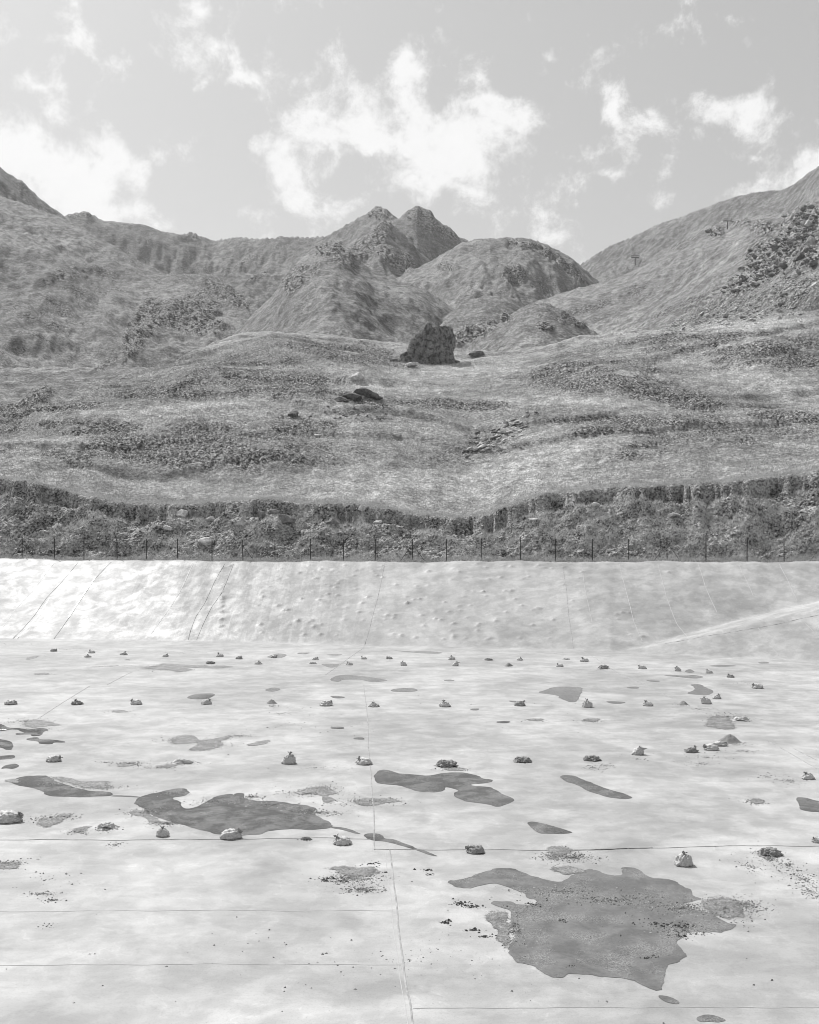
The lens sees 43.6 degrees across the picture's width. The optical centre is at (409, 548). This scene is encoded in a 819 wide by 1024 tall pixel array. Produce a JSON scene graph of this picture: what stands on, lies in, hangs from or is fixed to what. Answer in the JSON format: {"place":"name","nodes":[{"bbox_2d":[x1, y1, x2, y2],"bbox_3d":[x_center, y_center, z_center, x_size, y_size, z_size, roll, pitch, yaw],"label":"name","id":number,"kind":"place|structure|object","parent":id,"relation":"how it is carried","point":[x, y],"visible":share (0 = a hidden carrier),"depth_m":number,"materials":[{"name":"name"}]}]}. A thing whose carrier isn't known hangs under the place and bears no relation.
{"place":"outdoors","nodes":[
{"label":"outdoors","id":0,"kind":"place"},
{"bbox_2d":[0,167,68,220],"bbox_3d":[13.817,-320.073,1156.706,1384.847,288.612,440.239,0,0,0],"label":"mountain","id":1,"kind":"structure","parent":0,"point":[13,188],"depth_m":1199.16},
{"bbox_2d":[0,195,251,368],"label":"hill","id":2,"kind":"structure","parent":0,"point":[74,316],"depth_m":577.19,"materials":[{"name":"plant"}]},
{"bbox_2d":[124,301,220,351],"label":"outcrop rock","id":3,"kind":"object","parent":2,"relation":"on","point":[150,324],"visible":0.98,"depth_m":566.71,"materials":[{"name":"stone"}]},
{"bbox_2d":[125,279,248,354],"bbox_3d":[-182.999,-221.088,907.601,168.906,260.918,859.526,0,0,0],"label":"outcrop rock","id":4,"kind":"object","parent":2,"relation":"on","point":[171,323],"visible":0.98,"depth_m":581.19,"materials":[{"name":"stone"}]},
{"bbox_2d":[28,223,772,403],"bbox_3d":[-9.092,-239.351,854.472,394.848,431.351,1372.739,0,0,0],"label":"outcrop rock","id":5,"kind":"object","parent":2,"relation":"on","point":[514,270],"visible":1,"depth_m":522.11,"materials":[{"name":"stone"}]},
{"bbox_2d":[64,206,397,274],"bbox_3d":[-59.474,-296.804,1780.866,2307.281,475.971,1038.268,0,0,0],"label":"mountain","id":6,"kind":"structure","parent":0,"point":[180,254],"depth_m":1592.29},
{"bbox_2d":[0,316,499,372],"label":"hill","id":7,"kind":"structure","parent":0,"point":[460,325],"depth_m":394.28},
{"bbox_2d":[0,302,598,403],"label":"hill","id":8,"kind":"structure","parent":0,"point":[519,329],"depth_m":332.32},
{"bbox_2d":[168,206,468,307],"bbox_3d":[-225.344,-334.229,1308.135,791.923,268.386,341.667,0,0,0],"label":"mountain","id":9,"kind":"structure","parent":0,"point":[257,290],"depth_m":1337.33,"materials":[{"name":"stone"}]},
{"bbox_2d":[241,221,430,313],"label":"mountain","id":10,"kind":"structure","parent":0,"point":[394,240],"depth_m":1046.34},
{"bbox_2d":[232,243,454,343],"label":"hill","id":11,"kind":"structure","parent":0,"point":[335,293],"depth_m":480.86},
{"bbox_2d":[342,209,437,272],"bbox_3d":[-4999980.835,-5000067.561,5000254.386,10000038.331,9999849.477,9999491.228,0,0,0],"label":"outcrop rock","id":12,"kind":"object","parent":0,"point":[383,237],"visible":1,"depth_m":1061.86,"materials":[{"name":"stone"}]},
{"bbox_2d":[0,558,818,1023],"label":"basin liner","id":13,"kind":"object","parent":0,"point":[150,898],"visible":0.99,"depth_m":34.84,"materials":[{"name":"plastic"}]},
{"bbox_2d":[0,739,12,749],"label":"puddle","id":14,"kind":"object","parent":13,"relation":"on","point":[6,744],"visible":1,"depth_m":40.14,"materials":[{"name":"liquid"}]},
{"bbox_2d":[0,862,20,868],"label":"silt patch","id":15,"kind":"object","parent":13,"relation":"on","point":[7,866],"visible":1,"depth_m":24.82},
{"bbox_2d":[2,764,18,768],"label":"puddle","id":16,"kind":"object","parent":13,"relation":"on","point":[11,766],"visible":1,"depth_m":36.10,"materials":[{"name":"liquid"}]},
{"bbox_2d":[4,700,17,704],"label":"sandbag","id":17,"kind":"object","parent":13,"relation":"on","point":[10,702],"visible":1,"depth_m":50.39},
{"bbox_2d":[0,810,23,823],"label":"sandbag","id":18,"kind":"object","parent":13,"relation":"on","point":[8,817],"visible":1,"depth_m":28.71,"materials":[{"name":"fabric"}]},
{"bbox_2d":[0,724,47,735],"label":"puddle","id":19,"kind":"object","parent":13,"relation":"on","point":[32,732],"visible":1,"depth_m":43.24,"materials":[{"name":"liquid"}]},
{"bbox_2d":[24,719,59,727],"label":"silt patch","id":20,"kind":"object","parent":13,"relation":"on","point":[39,723],"visible":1,"depth_m":44.94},
{"bbox_2d":[27,737,64,743],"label":"puddle","id":21,"kind":"object","parent":13,"relation":"on","point":[45,741],"visible":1,"depth_m":40.99,"materials":[{"name":"liquid"}]},
{"bbox_2d":[36,813,70,827],"bbox_3d":[-10.138,7.689,28.956,1.050,0.004,2.082,0,0,0],"label":"silt patch","id":22,"kind":"object","parent":13,"relation":"on","point":[49,822],"visible":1,"depth_m":28.92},
{"bbox_2d":[46,755,62,761],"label":"sandbag","id":23,"kind":"object","parent":13,"relation":"on","point":[54,758],"visible":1,"depth_m":36.91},
{"bbox_2d":[12,775,112,796],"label":"puddle","id":24,"kind":"object","parent":13,"relation":"on","point":[62,790],"visible":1,"depth_m":32.80,"materials":[{"name":"liquid"}]},
{"bbox_2d":[52,777,110,789],"bbox_3d":[-10.661,7.690,33.821,3.982,0.004,1.434,0,0,42],"label":"silt patch","id":25,"kind":"object","parent":13,"relation":"on","point":[85,784],"visible":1,"depth_m":33.61,"materials":[{"name":"soil"}]},
{"bbox_2d":[97,822,119,828],"bbox_3d":[-8.309,7.631,28.282,0.648,0.139,0.367,0,0,0],"label":"torn sandbag","id":26,"kind":"object","parent":13,"relation":"on","point":[108,825],"visible":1,"depth_m":28.17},
{"bbox_2d":[130,699,141,704],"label":"sandbag","id":27,"kind":"object","parent":13,"relation":"on","point":[136,702],"visible":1,"depth_m":50.37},
{"bbox_2d":[130,809,162,822],"bbox_3d":[-7.595,7.689,29.368,0.636,0.004,2.406,0,0,-36],"label":"silt patch","id":28,"kind":"object","parent":13,"relation":"on","point":[149,817],"visible":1,"depth_m":29.47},
{"bbox_2d":[156,826,169,836],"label":"sandbag","id":29,"kind":"object","parent":13,"relation":"on","point":[162,831],"visible":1,"depth_m":27.32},
{"bbox_2d":[157,763,178,767],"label":"silt patch","id":30,"kind":"object","parent":13,"relation":"on","point":[169,765],"visible":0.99,"depth_m":36.24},
{"bbox_2d":[172,758,193,763],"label":"torn sandbag","id":31,"kind":"object","parent":30,"relation":"on","point":[181,761],"visible":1,"depth_m":36.62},
{"bbox_2d":[145,663,232,671],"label":"silt patch","id":32,"kind":"object","parent":13,"relation":"on","point":[171,667],"visible":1,"depth_m":66.05,"materials":[{"name":"soil"}]},
{"bbox_2d":[170,735,230,750],"bbox_3d":[-8.535,7.691,40.489,3.314,0.010,4.560,0,0,0],"label":"silt patch","id":33,"kind":"object","parent":13,"relation":"on","point":[200,745],"visible":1,"depth_m":40.75,"materials":[{"name":"soil"}]},
{"bbox_2d":[187,693,214,698],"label":"puddle","id":34,"kind":"object","parent":13,"relation":"on","point":[202,696],"visible":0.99,"depth_m":53.14,"materials":[{"name":"liquid"}]},
{"bbox_2d":[220,828,242,839],"bbox_3d":[-4.743,7.566,27.210,0.563,0.268,0.513,0,0,31],"label":"sandbag","id":35,"kind":"object","parent":13,"relation":"on","point":[230,834],"visible":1,"depth_m":27.08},
{"bbox_2d":[134,788,332,834],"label":"puddle","id":36,"kind":"object","parent":13,"relation":"on","point":[254,818],"visible":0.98,"depth_m":29.60,"materials":[{"name":"liquid"}]},
{"bbox_2d":[248,740,269,745],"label":"silt patch","id":37,"kind":"object","parent":13,"relation":"on","point":[259,743],"visible":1,"depth_m":40.34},
{"bbox_2d":[281,751,295,763],"bbox_3d":[-4.330,7.482,36.684,0.537,0.446,0.427,0,0,0],"label":"sandbag","id":38,"kind":"object","parent":13,"relation":"on","point":[290,758],"visible":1,"depth_m":36.55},
{"bbox_2d":[297,785,337,802],"bbox_3d":[-2.592,7.691,32.052,1.538,0.005,2.955,0,0,-34],"label":"silt patch","id":39,"kind":"object","parent":13,"relation":"on","point":[326,798],"visible":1,"depth_m":32.26,"materials":[{"name":"soil"}]},
{"bbox_2d":[319,700,332,705],"bbox_3d":[-4.065,7.560,50.108,0.708,0.282,0.505,0,0,0],"label":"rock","id":40,"kind":"object","parent":13,"relation":"on","point":[326,703],"visible":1,"depth_m":49.98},
{"bbox_2d":[333,834,351,845],"bbox_3d":[-1.744,7.568,26.682,0.511,0.269,0.399,0,0,0],"label":"sandbag","id":41,"kind":"object","parent":13,"relation":"on","point":[341,840],"visible":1,"depth_m":26.58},
{"bbox_2d":[331,827,359,833],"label":"puddle","id":42,"kind":"object","parent":13,"relation":"on","point":[346,829],"visible":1,"depth_m":28.03,"materials":[{"name":"liquid"}]},
{"bbox_2d":[331,865,379,876],"bbox_3d":[-1.387,7.691,24.416,1.726,0.005,1.234,0,0,0],"label":"silt patch","id":43,"kind":"object","parent":13,"relation":"on","point":[362,871],"visible":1,"depth_m":24.44,"materials":[{"name":"soil"}]},
{"bbox_2d":[13,644,702,967],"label":"mud clods","id":44,"kind":"object","parent":13,"relation":"on","point":[484,936],"visible":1,"depth_m":21.98,"materials":[{"name":"soil"}]},
{"bbox_2d":[330,675,386,681],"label":"puddle","id":45,"kind":"object","parent":13,"relation":"on","point":[344,677],"visible":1,"depth_m":60.49,"materials":[{"name":"liquid"}]},
{"bbox_2d":[355,756,371,764],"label":"sandbag","id":46,"kind":"object","parent":13,"relation":"on","point":[363,761],"visible":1,"depth_m":36.42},
{"bbox_2d":[356,798,401,805],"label":"silt patch","id":47,"kind":"object","parent":13,"relation":"on","point":[377,802],"visible":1,"depth_m":31.10,"materials":[{"name":"soil"}]},
{"bbox_2d":[364,833,436,855],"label":"puddle","id":48,"kind":"object","parent":13,"relation":"on","point":[379,837],"visible":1,"depth_m":26.97,"materials":[{"name":"liquid"}]},
{"bbox_2d":[391,688,416,691],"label":"puddle","id":49,"kind":"object","parent":13,"relation":"on","point":[404,690],"visible":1,"depth_m":55.38,"materials":[{"name":"liquid"}]},
{"bbox_2d":[403,651,441,653],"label":"puddle","id":50,"kind":"object","parent":13,"relation":"on","point":[431,652],"visible":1,"depth_m":75.61,"materials":[{"name":"liquid"}]},
{"bbox_2d":[374,770,513,806],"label":"puddle","id":51,"kind":"object","parent":13,"relation":"on","point":[461,782],"visible":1,"depth_m":33.35,"materials":[{"name":"liquid"}]},
{"bbox_2d":[439,700,450,706],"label":"sandbag","id":52,"kind":"object","parent":13,"relation":"on","point":[444,704],"visible":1,"depth_m":49.71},
{"bbox_2d":[434,759,456,767],"bbox_3d":[1.276,7.580,36.195,0.860,0.241,0.620,0,0,0],"label":"torn sandbag","id":53,"kind":"object","parent":13,"relation":"on","point":[445,763],"visible":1,"depth_m":36.06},
{"bbox_2d":[444,767,464,770],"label":"silt patch","id":54,"kind":"object","parent":13,"relation":"on","point":[455,768],"visible":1,"depth_m":35.76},
{"bbox_2d":[465,844,484,853],"bbox_3d":[1.650,7.599,25.942,0.506,0.205,0.400,0,0,0],"label":"sandbag","id":55,"kind":"object","parent":13,"relation":"on","point":[475,849],"visible":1,"depth_m":25.83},
{"bbox_2d":[485,911,510,947],"bbox_3d":[1.800,7.691,20.679,0.696,0.003,2.800,0,0,0],"label":"silt patch","id":56,"kind":"object","parent":13,"relation":"on","point":[500,924],"visible":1,"depth_m":20.93,"materials":[{"name":"soil"}]},
{"bbox_2d":[513,756,531,762],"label":"torn sandbag","id":57,"kind":"object","parent":13,"relation":"on","point":[521,759],"visible":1,"depth_m":36.83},
{"bbox_2d":[528,822,571,833],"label":"puddle","id":58,"kind":"object","parent":13,"relation":"on","point":[538,827],"visible":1,"depth_m":28.06,"materials":[{"name":"liquid"}]},
{"bbox_2d":[547,846,571,855],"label":"silt patch","id":59,"kind":"object","parent":13,"relation":"on","point":[559,850],"visible":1,"depth_m":26.06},
{"bbox_2d":[539,687,582,701],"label":"puddle","id":60,"kind":"object","parent":13,"relation":"on","point":[570,694],"visible":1,"depth_m":54.62,"materials":[{"name":"liquid"}]},
{"bbox_2d":[551,865,586,874],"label":"silt patch","id":61,"kind":"object","parent":13,"relation":"on","point":[565,870],"visible":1,"depth_m":24.50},
{"bbox_2d":[582,698,592,707],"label":"sandbag","id":62,"kind":"object","parent":13,"relation":"on","point":[587,703],"visible":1,"depth_m":49.57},
{"bbox_2d":[448,867,735,989],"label":"puddle","id":63,"kind":"object","parent":13,"relation":"on","point":[605,950],"visible":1,"depth_m":21.00,"materials":[{"name":"liquid"}]},
{"bbox_2d":[583,755,601,761],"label":"torn sandbag","id":64,"kind":"object","parent":13,"relation":"on","point":[593,758],"visible":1,"depth_m":37.07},
{"bbox_2d":[560,775,631,798],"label":"puddle","id":65,"kind":"object","parent":13,"relation":"on","point":[590,786],"visible":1,"depth_m":32.80,"materials":[{"name":"liquid"}]},
{"bbox_2d":[632,746,646,754],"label":"sandbag","id":66,"kind":"object","parent":13,"relation":"on","point":[639,750],"visible":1,"depth_m":38.13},
{"bbox_2d":[659,995,678,1003],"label":"puddle","id":67,"kind":"object","parent":13,"relation":"on","point":[668,999],"visible":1,"depth_m":17.46,"materials":[{"name":"liquid"}]},
{"bbox_2d":[674,851,692,866],"bbox_3d":[6.667,7.531,24.904,0.470,0.342,0.380,0,0,0],"label":"sandbag","id":68,"kind":"object","parent":13,"relation":"on","point":[683,859],"visible":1,"depth_m":24.80,"materials":[{"name":"fabric"}]},
{"bbox_2d":[665,675,702,677],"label":"puddle","id":69,"kind":"object","parent":13,"relation":"on","point":[690,676],"visible":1,"depth_m":61.45,"materials":[{"name":"liquid"}]},
{"bbox_2d":[684,745,698,752],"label":"sandbag","id":70,"kind":"object","parent":13,"relation":"on","point":[691,749],"visible":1,"depth_m":38.61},
{"bbox_2d":[688,684,712,694],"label":"puddle","id":71,"kind":"object","parent":13,"relation":"on","point":[699,689],"visible":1,"depth_m":55.38,"materials":[{"name":"liquid"}]},
{"bbox_2d":[700,696,711,703],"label":"sandbag","id":72,"kind":"object","parent":13,"relation":"on","point":[704,700],"visible":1,"depth_m":50.66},
{"bbox_2d":[697,1014,724,1021],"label":"puddle","id":73,"kind":"object","parent":13,"relation":"on","point":[707,1017],"visible":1,"depth_m":16.76,"materials":[{"name":"liquid"}]},
{"bbox_2d":[703,743,718,750],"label":"sandbag","id":74,"kind":"object","parent":13,"relation":"on","point":[710,747],"visible":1,"depth_m":39.02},
{"bbox_2d":[704,716,733,729],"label":"silt patch","id":75,"kind":"object","parent":13,"relation":"on","point":[717,722],"visible":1,"depth_m":44.93,"materials":[{"name":"soil"}]},
{"bbox_2d":[712,741,727,745],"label":"sandbag","id":76,"kind":"object","parent":13,"relation":"on","point":[718,743],"visible":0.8,"depth_m":39.85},
{"bbox_2d":[702,897,746,919],"bbox_3d":[6.763,7.692,21.927,1.220,0.003,1.737,0,0,0],"label":"silt patch","id":77,"kind":"object","parent":13,"relation":"on","point":[711,903],"visible":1,"depth_m":21.99,"materials":[{"name":"soil"}]},
{"bbox_2d":[718,734,740,742],"bbox_3d":[12.786,7.557,40.852,0.924,0.293,0.636,0,0,35],"label":"sand heap","id":78,"kind":"object","parent":13,"relation":"on","point":[728,738],"visible":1,"depth_m":40.71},
{"bbox_2d":[732,716,749,721],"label":"torn sandbag","id":79,"kind":"object","parent":13,"relation":"on","point":[742,719],"visible":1,"depth_m":45.63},
{"bbox_2d":[751,683,762,688],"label":"sandbag","id":80,"kind":"object","parent":13,"relation":"on","point":[757,686],"visible":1,"depth_m":56.19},
{"bbox_2d":[756,846,783,856],"bbox_3d":[9.047,7.608,25.730,0.657,0.182,0.465,0,0,0],"label":"torn sandbag","id":81,"kind":"object","parent":13,"relation":"on","point":[769,851],"visible":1,"depth_m":25.63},
{"bbox_2d":[796,797,818,811],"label":"puddle","id":82,"kind":"object","parent":13,"relation":"on","point":[807,804],"visible":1,"depth_m":30.74,"materials":[{"name":"liquid"}]},
{"bbox_2d":[801,772,814,779],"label":"sandbag","id":83,"kind":"object","parent":13,"relation":"on","point":[807,776],"visible":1,"depth_m":34.10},
{"bbox_2d":[0,285,818,516],"bbox_3d":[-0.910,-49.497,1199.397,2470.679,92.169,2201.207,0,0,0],"label":"meadow","id":84,"kind":"structure","parent":0,"point":[247,456],"depth_m":144.03,"materials":[{"name":"plant"}]},
{"bbox_2d":[333,397,348,401],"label":"rock","id":85,"kind":"object","parent":84,"relation":"on","point":[339,399],"visible":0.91,"depth_m":150.22,"materials":[{"name":"stone"}]},
{"bbox_2d":[343,393,361,400],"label":"rock","id":86,"kind":"object","parent":84,"relation":"on","point":[353,397],"visible":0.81,"depth_m":163.14,"materials":[{"name":"stone"}]},
{"bbox_2d":[350,372,364,379],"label":"rock","id":87,"kind":"object","parent":84,"relation":"on","point":[358,376],"visible":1,"depth_m":180.24,"materials":[{"name":"stone"}]},
{"bbox_2d":[353,387,378,397],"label":"rock","id":88,"kind":"object","parent":84,"relation":"on","point":[365,392],"visible":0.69,"depth_m":166.67,"materials":[{"name":"stone"}]},
{"bbox_2d":[0,275,818,501],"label":"heather","id":89,"kind":"object","parent":84,"relation":"on","point":[322,395],"visible":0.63,"depth_m":158.15,"materials":[{"name":"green plant"}]},
{"bbox_2d":[398,322,455,364],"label":"boulder","id":90,"kind":"object","parent":84,"relation":"on","point":[429,343],"visible":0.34,"depth_m":224.78,"materials":[{"name":"stone"}]},
{"bbox_2d":[469,350,483,356],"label":"rock","id":91,"kind":"object","parent":84,"relation":"on","point":[475,353],"visible":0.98,"depth_m":241.04,"materials":[{"name":"stone"}]},
{"bbox_2d":[448,257,818,475],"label":"scree","id":92,"kind":"structure","parent":84,"relation":"on","point":[738,304],"depth_m":238.40,"materials":[{"name":"stone"}]},
{"bbox_2d":[0,469,818,562],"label":"earth bank","id":93,"kind":"structure","parent":0,"point":[70,509],"depth_m":101.83,"materials":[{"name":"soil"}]},
{"bbox_2d":[176,509,188,517],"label":"rock","id":94,"kind":"object","parent":93,"relation":"on","point":[181,513],"visible":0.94,"depth_m":107.57,"materials":[{"name":"stone"}]},
{"bbox_2d":[187,509,199,517],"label":"rock","id":95,"kind":"object","parent":93,"relation":"on","point":[192,513],"visible":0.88,"depth_m":107.62,"materials":[{"name":"stone"}]},
{"bbox_2d":[198,537,213,544],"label":"rock","id":96,"kind":"object","parent":93,"relation":"on","point":[209,540],"visible":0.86,"depth_m":102.89,"materials":[{"name":"stone"}]},
{"bbox_2d":[278,514,295,523],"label":"rock","id":97,"kind":"object","parent":93,"relation":"on","point":[286,519],"visible":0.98,"depth_m":103.85,"materials":[{"name":"stone"}]},
{"bbox_2d":[325,518,339,524],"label":"rock","id":98,"kind":"object","parent":93,"relation":"on","point":[334,521],"visible":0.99,"depth_m":103.23,"materials":[{"name":"stone"}]},
{"bbox_2d":[0,474,818,555],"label":"bank clods","id":99,"kind":"object","parent":93,"relation":"on","point":[339,532],"visible":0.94,"depth_m":102.35,"materials":[{"name":"soil"}]},
{"bbox_2d":[0,467,818,530],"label":"edge grass","id":100,"kind":"structure","parent":93,"relation":"on","point":[459,516],"depth_m":105.82,"materials":[{"name":"plant"}]},
{"bbox_2d":[0,537,818,561],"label":"wire fence","id":101,"kind":"object","parent":93,"relation":"on","point":[592,550],"visible":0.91,"depth_m":96.16,"materials":[{"name":"metal"}]},
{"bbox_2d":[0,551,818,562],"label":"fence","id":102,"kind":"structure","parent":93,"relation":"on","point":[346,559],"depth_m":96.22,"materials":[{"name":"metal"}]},
{"bbox_2d":[5,499,817,554],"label":"bank stones","id":103,"kind":"object","parent":93,"relation":"on","point":[417,525],"visible":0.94,"depth_m":102.72,"materials":[{"name":"stone"}]},
{"bbox_2d":[7,491,818,560],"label":"bank scrub","id":104,"kind":"object","parent":93,"relation":"on","point":[453,545],"visible":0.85,"depth_m":99.17,"materials":[{"name":"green plant"}]},
{"bbox_2d":[0,648,818,1022],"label":"gravel","id":105,"kind":"structure","parent":0,"point":[572,858],"depth_m":24.00,"materials":[{"name":"gravel"}]},
{"bbox_2d":[0,0,818,264],"label":"sky","id":106,"kind":"structure","parent":0,"point":[577,128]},
{"bbox_2d":[444,295,525,321],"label":"hill","id":107,"kind":"structure","parent":0,"point":[495,307],"depth_m":514.35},
{"bbox_2d":[396,237,599,308],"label":"hill","id":108,"kind":"structure","parent":0,"point":[455,277],"depth_m":829.96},
{"bbox_2d":[528,200,818,325],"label":"hill","id":109,"kind":"structure","parent":0,"point":[589,305],"depth_m":577.21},
{"bbox_2d":[580,166,818,282],"bbox_3d":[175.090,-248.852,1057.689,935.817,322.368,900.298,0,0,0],"label":"mountain","id":110,"kind":"structure","parent":0,"point":[648,246],"depth_m":1200.74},
{"bbox_2d":[587,207,818,334],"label":"hill","id":111,"kind":"structure","parent":0,"point":[694,287],"depth_m":304.49,"materials":[{"name":"plant"}]},
{"bbox_2d":[720,204,818,293],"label":"crag rock","id":112,"kind":"object","parent":111,"relation":"on","point":[805,261],"visible":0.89,"depth_m":276.53,"materials":[{"name":"stone"}]},
{"bbox_2d":[793,252,804,261],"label":"rock","id":113,"kind":"object","parent":111,"relation":"on","point":[799,255],"visible":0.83,"depth_m":254.01,"materials":[{"name":"stone"}]},
{"bbox_2d":[805,236,816,246],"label":"rock","id":114,"kind":"object","parent":111,"relation":"on","point":[810,241],"visible":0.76,"depth_m":260.43,"materials":[{"name":"stone"}]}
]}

